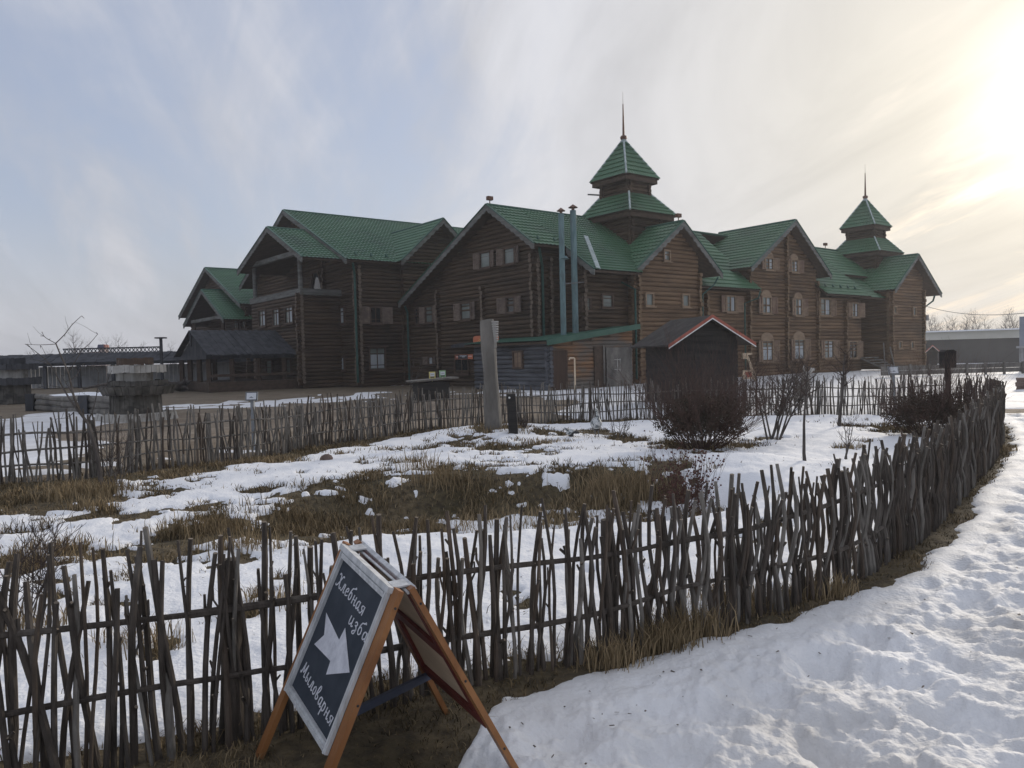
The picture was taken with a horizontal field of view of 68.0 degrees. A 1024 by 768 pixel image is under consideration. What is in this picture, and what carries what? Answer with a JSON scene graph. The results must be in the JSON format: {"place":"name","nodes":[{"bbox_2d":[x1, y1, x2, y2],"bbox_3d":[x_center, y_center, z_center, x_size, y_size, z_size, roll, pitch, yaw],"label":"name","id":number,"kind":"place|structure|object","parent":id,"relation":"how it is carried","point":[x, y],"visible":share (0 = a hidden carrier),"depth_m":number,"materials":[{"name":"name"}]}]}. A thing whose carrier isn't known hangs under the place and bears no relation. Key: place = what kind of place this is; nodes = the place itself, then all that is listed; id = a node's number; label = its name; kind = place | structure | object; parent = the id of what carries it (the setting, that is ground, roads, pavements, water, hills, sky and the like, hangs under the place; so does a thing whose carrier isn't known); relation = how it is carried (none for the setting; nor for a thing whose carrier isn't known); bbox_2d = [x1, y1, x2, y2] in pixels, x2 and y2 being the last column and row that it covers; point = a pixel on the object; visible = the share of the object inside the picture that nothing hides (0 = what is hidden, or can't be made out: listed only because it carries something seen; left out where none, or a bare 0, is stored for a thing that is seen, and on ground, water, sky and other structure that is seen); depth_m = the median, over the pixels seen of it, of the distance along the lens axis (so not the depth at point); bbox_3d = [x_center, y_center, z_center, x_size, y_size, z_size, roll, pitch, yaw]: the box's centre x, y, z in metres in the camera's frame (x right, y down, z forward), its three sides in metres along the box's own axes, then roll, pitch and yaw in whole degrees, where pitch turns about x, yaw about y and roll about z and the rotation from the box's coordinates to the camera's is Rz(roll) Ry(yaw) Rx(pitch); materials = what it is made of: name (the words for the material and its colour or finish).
{"place":"outdoors","nodes":[
{"label":"outdoors","id":0,"kind":"place"},
{"bbox_2d":[0,362,1023,767],"bbox_3d":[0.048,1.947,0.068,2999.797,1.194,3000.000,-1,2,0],"label":"snow","id":1,"kind":"structure","parent":0,"point":[858,698],"depth_m":4.31,"materials":[{"name":"snow"}]},
{"bbox_2d":[25,392,108,413],"bbox_3d":[-14.949,0.693,27.359,8.229,0.689,1.966,0,3,39],"label":"log bed","id":2,"kind":"object","parent":1,"relation":"on","point":[51,403],"visible":0.69,"depth_m":27.62,"materials":[{"name":"grey wood"}]},
{"bbox_2d":[506,393,517,433],"bbox_3d":[0.004,0.577,14.721,0.215,0.772,0.215,-1,2,0],"label":"short post","id":3,"kind":"object","parent":1,"relation":"on","point":[512,414],"visible":0.99,"depth_m":14.65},
{"bbox_2d":[19,439,1020,764],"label":"leaf litter","id":4,"kind":"object","parent":1,"relation":"on","point":[663,671],"visible":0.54,"depth_m":3.74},
{"bbox_2d":[568,357,575,389],"bbox_3d":[2.655,-0.407,33.483,0.306,1.546,0.068,-1,2,0],"label":"standpipe","id":5,"kind":"object","parent":1,"relation":"on","point":[574,371],"visible":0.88,"depth_m":33.46,"materials":[{"name":"grey metal"}]},
{"bbox_2d":[802,364,814,383],"bbox_3d":[10.538,-0.321,27.003,0.445,0.766,0.213,-1,2,0],"label":"log deer","id":6,"kind":"object","parent":1,"relation":"on","point":[812,370],"visible":0.31,"depth_m":26.95},
{"bbox_2d":[861,343,894,367],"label":"wooden steps","id":7,"kind":"structure","parent":1,"relation":"on","point":[876,358],"depth_m":55.87,"materials":[{"name":"grey wood"}]},
{"bbox_2d":[926,345,938,364],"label":"black cabin","id":8,"kind":"object","parent":1,"relation":"on","point":[934,350],"visible":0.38,"depth_m":72.12,"materials":[{"name":"wood"}]},
{"bbox_2d":[927,353,933,364],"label":"door","id":9,"kind":"structure","parent":8,"relation":"in","point":[930,355],"depth_m":72.09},
{"bbox_2d":[881,361,1023,376],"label":"plank barrier","id":10,"kind":"object","parent":1,"relation":"on","point":[1016,367],"visible":0.52,"depth_m":41.39,"materials":[{"name":"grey wood"}]},
{"bbox_2d":[0,371,1023,767],"bbox_3d":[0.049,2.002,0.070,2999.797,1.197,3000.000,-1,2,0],"label":"ground","id":11,"kind":"structure","parent":0,"point":[358,745],"depth_m":8.87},
{"bbox_2d":[0,358,41,404],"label":"tiered planter","id":12,"kind":"object","parent":11,"relation":"on","point":[16,381],"visible":0.91,"depth_m":35.60,"materials":[{"name":"grey wood"}]},
{"bbox_2d":[0,507,85,619],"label":"multi stem shrub","id":13,"kind":"object","parent":11,"relation":"on","point":[33,584],"visible":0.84,"depth_m":4.65,"materials":[{"name":"brown plant"}]},
{"bbox_2d":[25,316,111,484],"bbox_3d":[-5.713,0.245,9.851,1.199,2.271,0.353,-1,2,0],"label":"sapling","id":14,"kind":"object","parent":11,"relation":"on","point":[95,449],"visible":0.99,"depth_m":9.80,"materials":[{"name":"brown plant"}]},
{"bbox_2d":[63,326,85,365],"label":"bare tree","id":15,"kind":"object","parent":11,"relation":"on","point":[73,343],"visible":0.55,"depth_m":94.28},
{"bbox_2d":[92,344,108,377],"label":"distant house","id":16,"kind":"structure","parent":11,"relation":"on","point":[100,346],"depth_m":129.28,"materials":[{"name":"grey paint"}]},
{"bbox_2d":[72,420,150,485],"bbox_3d":[-5.228,0.936,9.984,0.839,0.954,0.643,-1,2,0],"label":"multi stem shrub","id":17,"kind":"object","parent":11,"relation":"on","point":[109,460],"visible":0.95,"depth_m":10.03,"materials":[{"name":"brown plant"}]},
{"bbox_2d":[109,333,128,351],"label":"bare tree","id":18,"kind":"object","parent":11,"relation":"on","point":[120,343],"visible":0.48,"depth_m":99.27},
{"bbox_2d":[0,346,253,388],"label":"market arcade","id":19,"kind":"object","parent":11,"relation":"on","point":[88,377],"visible":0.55,"depth_m":61.97},
{"bbox_2d":[95,357,177,422],"bbox_3d":[-11.402,0.161,23.031,2.149,1.920,2.140,-1,2,0],"label":"tiered planter","id":20,"kind":"object","parent":11,"relation":"on","point":[139,388],"visible":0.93,"depth_m":22.49,"materials":[{"name":"grey wood"}]},
{"bbox_2d":[83,377,191,391],"bbox_3d":[-21.017,0.134,43.600,1.510,0.954,7.128,-1,2,19],"label":"fallen trunk","id":21,"kind":"object","parent":11,"relation":"on","point":[182,385],"visible":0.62,"depth_m":46.18,"materials":[{"name":"wood"}]},
{"bbox_2d":[154,337,166,378],"bbox_3d":[-26.736,-1.669,57.976,0.660,3.794,0.660,-1,2,0],"label":"platform pole","id":22,"kind":"object","parent":11,"relation":"on","point":[161,351],"visible":0.82,"depth_m":57.88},
{"bbox_2d":[245,392,257,449],"bbox_3d":[-4.824,0.755,14.161,0.225,1.219,0.129,-1,2,0],"label":"information board","id":23,"kind":"object","parent":11,"relation":"on","point":[252,397],"visible":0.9,"depth_m":14.12,"materials":[{"name":"grey paint"}]},
{"bbox_2d":[321,454,332,459],"bbox_3d":[-2.976,1.206,12.187,0.209,0.167,0.177,-1,2,0],"label":"field stone","id":24,"kind":"object","parent":11,"relation":"on","point":[326,457],"visible":0.55,"depth_m":12.13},
{"bbox_2d":[255,539,518,767],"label":"sandwich board","id":25,"kind":"object","parent":11,"relation":"on","point":[368,596],"visible":1,"depth_m":2.92,"materials":[{"name":"black wood"}]},
{"bbox_2d":[406,376,458,400],"bbox_3d":[-3.152,0.184,30.022,1.849,0.891,1.200,-2,2,-20],"label":"table","id":26,"kind":"object","parent":11,"relation":"on","point":[433,387],"visible":0.86,"depth_m":29.57,"materials":[{"name":"grey wood"}]},
{"bbox_2d":[429,372,435,378],"bbox_3d":[-3.141,-0.294,29.905,0.250,0.379,0.071,-2,2,-20],"label":"framed notice","id":27,"kind":"object","parent":26,"relation":"on","point":[432,375],"visible":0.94,"depth_m":29.87,"materials":[{"name":"paper"}]},
{"bbox_2d":[439,370,445,377],"bbox_3d":[-2.738,-0.345,29.905,0.250,0.379,0.071,-2,2,-20],"label":"framed notice","id":28,"kind":"object","parent":26,"relation":"on","point":[442,373],"visible":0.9,"depth_m":29.88,"materials":[{"name":"paper"}]},
{"bbox_2d":[0,373,944,484],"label":"wattle fence","id":29,"kind":"object","parent":11,"relation":"on","point":[295,442],"visible":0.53,"depth_m":14.22,"materials":[{"name":"wood"}]},
{"bbox_2d":[480,319,501,430],"bbox_3d":[-0.418,-0.103,15.203,0.393,2.381,0.333,-1,2,0],"label":"carved post","id":30,"kind":"object","parent":11,"relation":"on","point":[492,404],"visible":0.94,"depth_m":15.08,"materials":[{"name":"grey wood"}]},
{"bbox_2d":[0,373,1006,767],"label":"wattle fence","id":31,"kind":"object","parent":11,"relation":"on","point":[950,459],"visible":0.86,"depth_m":3.79,"materials":[{"name":"wood"}]},
{"bbox_2d":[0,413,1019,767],"bbox_3d":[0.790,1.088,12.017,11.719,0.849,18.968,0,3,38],"label":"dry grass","id":32,"kind":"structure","parent":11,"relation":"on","point":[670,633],"depth_m":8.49,"materials":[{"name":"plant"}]},
{"bbox_2d":[517,415,528,428],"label":"multi stem shrub","id":33,"kind":"object","parent":11,"relation":"on","point":[524,424],"visible":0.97,"depth_m":15.12,"materials":[{"name":"brown plant"}]},
{"bbox_2d":[464,204,640,390],"bbox_3d":[1.908,-4.342,38.925,6.247,9.080,6.742,-3,3,-38],"label":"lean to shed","id":34,"kind":"object","parent":11,"relation":"on","point":[528,362],"visible":0.84,"depth_m":36.88,"materials":[{"name":"grey wood"}]},
{"bbox_2d":[512,350,524,368],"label":"window","id":35,"kind":"structure","parent":34,"relation":"in","point":[518,359],"depth_m":36.54,"materials":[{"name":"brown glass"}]},
{"bbox_2d":[552,350,567,389],"bbox_3d":[2.212,-0.665,35.257,1.013,1.800,0.098,-3,2,-37],"label":"door","id":36,"kind":"structure","parent":34,"relation":"in","point":[560,357],"depth_m":35.23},
{"bbox_2d":[173,104,942,391],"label":"log building","id":37,"kind":"structure","parent":11,"relation":"on","point":[300,299],"depth_m":47.30,"materials":[{"name":"brown wood"}]},
{"bbox_2d":[232,321,239,330],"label":"window","id":38,"kind":"structure","parent":37,"relation":"in","point":[237,324],"depth_m":61.96,"materials":[{"name":"brown glass"}]},
{"bbox_2d":[240,321,245,329],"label":"window","id":39,"kind":"structure","parent":37,"relation":"in","point":[241,322],"depth_m":60.83,"materials":[{"name":"brown glass"}]},
{"bbox_2d":[257,309,267,328],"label":"window","id":40,"kind":"structure","parent":37,"relation":"in","point":[263,319],"depth_m":51.38,"materials":[{"name":"white glass"}]},
{"bbox_2d":[265,360,273,372],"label":"window","id":41,"kind":"structure","parent":37,"relation":"in","point":[268,363],"depth_m":50.84,"materials":[{"name":"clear glass"}]},
{"bbox_2d":[271,307,281,327],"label":"window","id":42,"kind":"structure","parent":37,"relation":"in","point":[276,317],"depth_m":49.42,"materials":[{"name":"white glass"}]},
{"bbox_2d":[283,305,294,324],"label":"window","id":43,"kind":"structure","parent":37,"relation":"in","point":[290,315],"depth_m":47.69,"materials":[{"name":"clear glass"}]},
{"bbox_2d":[286,359,291,371],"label":"window","id":44,"kind":"structure","parent":37,"relation":"in","point":[289,362],"depth_m":48.08,"materials":[{"name":"clear glass"}]},
{"bbox_2d":[312,273,320,288],"bbox_3d":[-13.009,-6.686,50.804,0.080,1.450,2.000,-3,3,-38],"label":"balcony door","id":45,"kind":"structure","parent":37,"relation":"in","point":[316,285],"depth_m":50.85,"materials":[{"name":"grey glass"}]},
{"bbox_2d":[338,306,347,325],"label":"window","id":46,"kind":"structure","parent":37,"relation":"in","point":[342,308],"depth_m":47.83,"materials":[{"name":"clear glass"}]},
{"bbox_2d":[339,356,346,371],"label":"window","id":47,"kind":"structure","parent":37,"relation":"in","point":[343,357],"depth_m":47.97,"materials":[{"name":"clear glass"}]},
{"bbox_2d":[360,306,392,324],"bbox_3d":[-8.433,-4.224,47.022,2.249,1.155,0.300,-3,3,-38],"label":"window","id":48,"kind":"structure","parent":37,"relation":"in","point":[385,314],"depth_m":47.11,"materials":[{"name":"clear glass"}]},
{"bbox_2d":[366,346,388,370],"bbox_3d":[-8.349,-1.588,47.136,1.455,1.546,0.290,-3,3,-38],"label":"window","id":49,"kind":"structure","parent":37,"relation":"in","point":[377,359],"depth_m":47.13,"materials":[{"name":"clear glass"}]},
{"bbox_2d":[412,307,422,326],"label":"window","id":50,"kind":"structure","parent":37,"relation":"in","point":[416,319],"depth_m":47.47,"materials":[{"name":"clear glass"}]},
{"bbox_2d":[419,305,435,324],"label":"window","id":51,"kind":"structure","parent":37,"relation":"in","point":[424,319],"depth_m":46.50,"materials":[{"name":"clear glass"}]},
{"bbox_2d":[422,356,435,365],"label":"window","id":52,"kind":"structure","parent":37,"relation":"in","point":[432,362],"depth_m":46.39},
{"bbox_2d":[454,358,470,375],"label":"window","id":53,"kind":"structure","parent":37,"relation":"in","point":[459,364],"depth_m":43.74,"materials":[{"name":"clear glass"}]},
{"bbox_2d":[453,301,474,321],"bbox_3d":[-2.637,-4.103,43.197,0.300,1.101,2.101,-3,3,-38],"label":"window","id":54,"kind":"structure","parent":37,"relation":"in","point":[459,316],"depth_m":43.37,"materials":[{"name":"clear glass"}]},
{"bbox_2d":[455,354,473,358],"bbox_3d":[-2.665,-1.513,42.403,0.072,0.262,1.764,-3,3,-38],"label":"shop sign","id":55,"kind":"object","parent":37,"relation":"attached to","point":[468,356],"visible":1,"depth_m":42.28,"materials":[{"name":"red paint"}]},
{"bbox_2d":[473,249,493,270],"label":"window","id":56,"kind":"structure","parent":37,"relation":"in","point":[479,263],"depth_m":41.67,"materials":[{"name":"brown glass"}]},
{"bbox_2d":[473,336,498,341],"bbox_3d":[-1.411,-2.275,40.715,0.055,0.661,2.288,-3,3,-38],"label":"sun sign","id":57,"kind":"object","parent":37,"relation":"attached to","point":[476,338],"visible":0.14,"depth_m":41.28,"materials":[{"name":"orange paint"}]},
{"bbox_2d":[496,245,518,266],"bbox_3d":[-0.153,-6.700,39.848,0.300,0.986,1.887,-3,3,-38],"label":"window","id":58,"kind":"structure","parent":37,"relation":"in","point":[508,258],"depth_m":39.97,"materials":[{"name":"clear glass"}]},
{"bbox_2d":[496,295,521,314],"bbox_3d":[-0.085,-4.128,39.931,0.300,0.946,2.061,-3,3,-38],"label":"window","id":59,"kind":"structure","parent":37,"relation":"in","point":[501,303],"depth_m":40.08,"materials":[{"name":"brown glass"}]},
{"bbox_2d":[579,296,593,312],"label":"window","id":60,"kind":"structure","parent":37,"relation":"in","point":[589,306],"depth_m":38.40,"materials":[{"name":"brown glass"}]},
{"bbox_2d":[599,293,615,309],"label":"window","id":61,"kind":"structure","parent":37,"relation":"in","point":[605,303],"depth_m":39.32,"materials":[{"name":"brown glass"}]},
{"bbox_2d":[643,292,656,307],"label":"window","id":62,"kind":"structure","parent":37,"relation":"in","point":[649,299],"depth_m":40.41,"materials":[{"name":"brown glass"}]},
{"bbox_2d":[662,249,672,262],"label":"window","id":63,"kind":"structure","parent":37,"relation":"in","point":[667,259],"depth_m":41.21,"materials":[{"name":"brown glass"}]},
{"bbox_2d":[680,294,692,307],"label":"window","id":64,"kind":"structure","parent":37,"relation":"in","point":[685,298],"depth_m":42.24,"materials":[{"name":"brown glass"}]},
{"bbox_2d":[721,295,743,313],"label":"window","id":65,"kind":"structure","parent":37,"relation":"in","point":[736,304],"depth_m":46.58,"materials":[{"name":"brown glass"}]},
{"bbox_2d":[758,290,777,314],"bbox_3d":[16.328,-5.237,48.701,2.056,1.595,0.300,-3,3,-38],"label":"window","id":66,"kind":"structure","parent":37,"relation":"in","point":[765,297],"depth_m":48.77,"materials":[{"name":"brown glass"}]},
{"bbox_2d":[758,332,779,362],"bbox_3d":[16.442,-2.331,48.837,2.295,1.975,0.300,-3,3,-38],"label":"window","id":67,"kind":"structure","parent":37,"relation":"in","point":[767,337],"depth_m":48.89,"materials":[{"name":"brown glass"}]},
{"bbox_2d":[761,253,779,271],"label":"window","id":68,"kind":"structure","parent":37,"relation":"in","point":[775,264],"depth_m":48.99,"materials":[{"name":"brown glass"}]},
{"bbox_2d":[788,254,803,273],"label":"window","id":69,"kind":"structure","parent":37,"relation":"in","point":[800,263],"depth_m":50.75,"materials":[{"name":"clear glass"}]},
{"bbox_2d":[792,293,808,316],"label":"window","id":70,"kind":"structure","parent":37,"relation":"in","point":[797,300],"depth_m":51.11,"materials":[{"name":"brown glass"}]},
{"bbox_2d":[791,331,810,361],"bbox_3d":[19.343,-2.538,51.103,2.346,2.021,0.300,-3,3,-38],"label":"window","id":71,"kind":"structure","parent":37,"relation":"in","point":[799,336],"depth_m":51.18,"materials":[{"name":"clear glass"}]},
{"bbox_2d":[817,298,836,316],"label":"window","id":72,"kind":"structure","parent":37,"relation":"in","point":[830,304],"depth_m":53.41,"materials":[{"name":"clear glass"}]},
{"bbox_2d":[821,340,839,359],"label":"window","id":73,"kind":"structure","parent":37,"relation":"in","point":[836,351],"depth_m":53.63,"materials":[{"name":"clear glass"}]},
{"bbox_2d":[846,341,862,359],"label":"window","id":74,"kind":"structure","parent":37,"relation":"in","point":[858,353],"depth_m":55.88,"materials":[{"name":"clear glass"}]},
{"bbox_2d":[848,302,864,318],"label":"window","id":75,"kind":"structure","parent":37,"relation":"in","point":[853,306],"depth_m":55.86,"materials":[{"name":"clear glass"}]},
{"bbox_2d":[897,341,902,349],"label":"window","id":76,"kind":"structure","parent":37,"relation":"in","point":[899,345],"depth_m":57.85,"materials":[{"name":"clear glass"}]},
{"bbox_2d":[909,341,915,349],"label":"window","id":77,"kind":"structure","parent":37,"relation":"in","point":[912,343],"depth_m":58.96,"materials":[{"name":"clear glass"}]},
{"bbox_2d":[911,307,918,316],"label":"window","id":78,"kind":"structure","parent":37,"relation":"in","point":[914,312],"depth_m":59.18,"materials":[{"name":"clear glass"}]},
{"bbox_2d":[926,306,1022,314],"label":"overhead cable","id":79,"kind":"object","parent":37,"relation":"attached to","point":[977,314],"visible":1,"depth_m":50.74,"materials":[{"name":"grey metal"}]},
{"bbox_2d":[562,427,579,436],"bbox_3d":[1.126,0.946,14.495,0.352,0.247,0.140,-1,2,0],"label":"crane statue","id":80,"kind":"object","parent":11,"relation":"on","point":[570,432],"visible":0.96,"depth_m":14.47,"materials":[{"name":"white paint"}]},
{"bbox_2d":[590,408,601,436],"bbox_3d":[1.605,0.762,14.474,0.220,0.622,0.361,-1,2,0],"label":"crane statue","id":81,"kind":"object","parent":11,"relation":"on","point":[596,423],"visible":0.99,"depth_m":14.39,"materials":[{"name":"white paint"}]},
{"bbox_2d":[609,410,633,438],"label":"multi stem shrub","id":82,"kind":"object","parent":11,"relation":"on","point":[619,426],"visible":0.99,"depth_m":14.38,"materials":[{"name":"brown plant"}]},
{"bbox_2d":[640,430,732,516],"bbox_3d":[2.007,1.050,8.727,1.025,1.014,0.862,0,2,32],"label":"rose bush","id":83,"kind":"object","parent":11,"relation":"on","point":[698,485],"visible":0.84,"depth_m":8.63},
{"bbox_2d":[631,314,755,402],"bbox_3d":[5.635,-0.735,23.865,2.881,2.727,2.884,-2,2,-13],"label":"black cabin","id":84,"kind":"object","parent":11,"relation":"on","point":[708,331],"visible":0.44,"depth_m":22.86,"materials":[{"name":"wood"}]},
{"bbox_2d":[695,354,721,396],"bbox_3d":[5.897,-0.140,22.791,0.871,1.500,0.030,-2,2,-13],"label":"door","id":85,"kind":"structure","parent":84,"relation":"in","point":[698,358],"depth_m":22.78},
{"bbox_2d":[741,353,755,380],"bbox_3d":[7.263,-0.521,23.299,0.442,0.863,0.232,-1,2,0],"label":"plywood stand","id":86,"kind":"object","parent":84,"relation":"attached to","point":[743,357],"visible":0.52,"depth_m":23.20,"materials":[{"name":"beige wood"}]},
{"bbox_2d":[667,354,723,396],"bbox_3d":[4.377,0.094,17.800,1.457,1.657,1.413,-1,2,0],"label":"multi stem shrub","id":87,"kind":"object","parent":11,"relation":"on","point":[704,364],"visible":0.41,"depth_m":17.86,"materials":[{"name":"brown plant"}]},
{"bbox_2d":[600,315,816,449],"bbox_3d":[3.176,-0.043,12.583,2.957,2.273,3.278,-3,3,-37],"label":"round bush","id":88,"kind":"object","parent":11,"relation":"on","point":[709,415],"visible":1,"depth_m":12.23,"materials":[{"name":"brown plant"}]},
{"bbox_2d":[701,370,763,420],"bbox_3d":[4.750,0.296,16.511,1.322,1.373,1.185,0,3,42],"label":"multi stem shrub","id":89,"kind":"object","parent":11,"relation":"on","point":[741,390],"visible":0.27,"depth_m":16.48,"materials":[{"name":"brown plant"}]},
{"bbox_2d":[730,347,831,439],"bbox_3d":[4.612,0.202,13.347,1.496,1.762,1.611,-1,2,0],"label":"multi stem shrub","id":90,"kind":"object","parent":11,"relation":"on","point":[780,412],"visible":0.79,"depth_m":13.32,"materials":[{"name":"brown plant"}]},
{"bbox_2d":[783,365,819,407],"bbox_3d":[7.865,0.088,20.573,0.963,1.309,1.092,0,2,33],"label":"multi stem shrub","id":91,"kind":"object","parent":11,"relation":"on","point":[799,384],"visible":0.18,"depth_m":20.45,"materials":[{"name":"brown plant"}]},
{"bbox_2d":[782,347,827,460],"bbox_3d":[3.873,0.284,9.939,0.563,1.598,0.647,-1,2,0],"label":"young tree","id":92,"kind":"object","parent":11,"relation":"on","point":[805,394],"visible":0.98,"depth_m":9.90,"materials":[{"name":"brown plant"}]},
{"bbox_2d":[822,342,862,425],"bbox_3d":[6.709,0.007,15.440,0.733,1.873,0.658,-3,2,-34],"label":"young tree","id":93,"kind":"object","parent":11,"relation":"on","point":[844,373],"visible":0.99,"depth_m":15.40,"materials":[{"name":"brown plant"}]},
{"bbox_2d":[834,412,858,458],"bbox_3d":[4.671,0.753,10.610,0.347,0.737,0.425,-1,2,23],"label":"young tree","id":94,"kind":"object","parent":11,"relation":"on","point":[847,445],"visible":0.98,"depth_m":10.53,"materials":[{"name":"brown plant"}]},
{"bbox_2d":[887,366,898,405],"bbox_3d":[9.760,0.164,19.449,0.270,1.242,0.130,-1,2,0],"label":"information board","id":95,"kind":"object","parent":11,"relation":"on","point":[895,369],"visible":0.67,"depth_m":19.40,"materials":[{"name":"grey paint"}]},
{"bbox_2d":[926,313,943,330],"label":"bare tree","id":96,"kind":"object","parent":11,"relation":"on","point":[932,324],"visible":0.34,"depth_m":176.35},
{"bbox_2d":[851,337,1021,436],"bbox_3d":[7.600,0.058,13.763,2.614,1.844,2.682,-2,2,-26],"label":"round bush","id":97,"kind":"object","parent":11,"relation":"on","point":[929,409],"visible":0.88,"depth_m":13.57,"materials":[{"name":"brown plant"}]},
{"bbox_2d":[939,350,955,392],"bbox_3d":[8.757,0.136,15.261,0.240,1.649,0.220,-1,2,0],"label":"feeder post","id":98,"kind":"object","parent":11,"relation":"on","point":[942,358],"visible":0.54,"depth_m":15.14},
{"bbox_2d":[952,312,972,329],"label":"bare tree","id":99,"kind":"object","parent":11,"relation":"on","point":[965,328],"visible":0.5,"depth_m":180.57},
{"bbox_2d":[926,328,1018,363],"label":"warehouse","id":100,"kind":"structure","parent":11,"relation":"on","point":[991,344],"depth_m":100.94,"materials":[{"name":"beige metal"}]},
{"bbox_2d":[966,311,989,329],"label":"bare tree","id":101,"kind":"object","parent":11,"relation":"on","point":[977,322],"visible":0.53,"depth_m":173.03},
{"bbox_2d":[1001,312,1018,328],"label":"bare tree","id":102,"kind":"object","parent":11,"relation":"on","point":[1010,326],"visible":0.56,"depth_m":171.34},
{"bbox_2d":[1006,309,1018,327],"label":"bare tree","id":103,"kind":"object","parent":11,"relation":"on","point":[1017,325],"visible":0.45,"depth_m":177.93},
{"bbox_2d":[1015,378,1023,389],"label":"stone block","id":104,"kind":"object","parent":11,"relation":"on","point":[1019,384],"visible":0.86,"depth_m":26.84,"materials":[{"name":"stone"}]},
{"bbox_2d":[1016,316,1023,361],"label":"pale kiosk","id":105,"kind":"object","parent":11,"relation":"on","point":[1021,339],"visible":0.71,"depth_m":44.01,"materials":[{"name":"blue paint"}]},
{"bbox_2d":[0,0,1023,369],"label":"sky","id":106,"kind":"structure","parent":0,"point":[146,146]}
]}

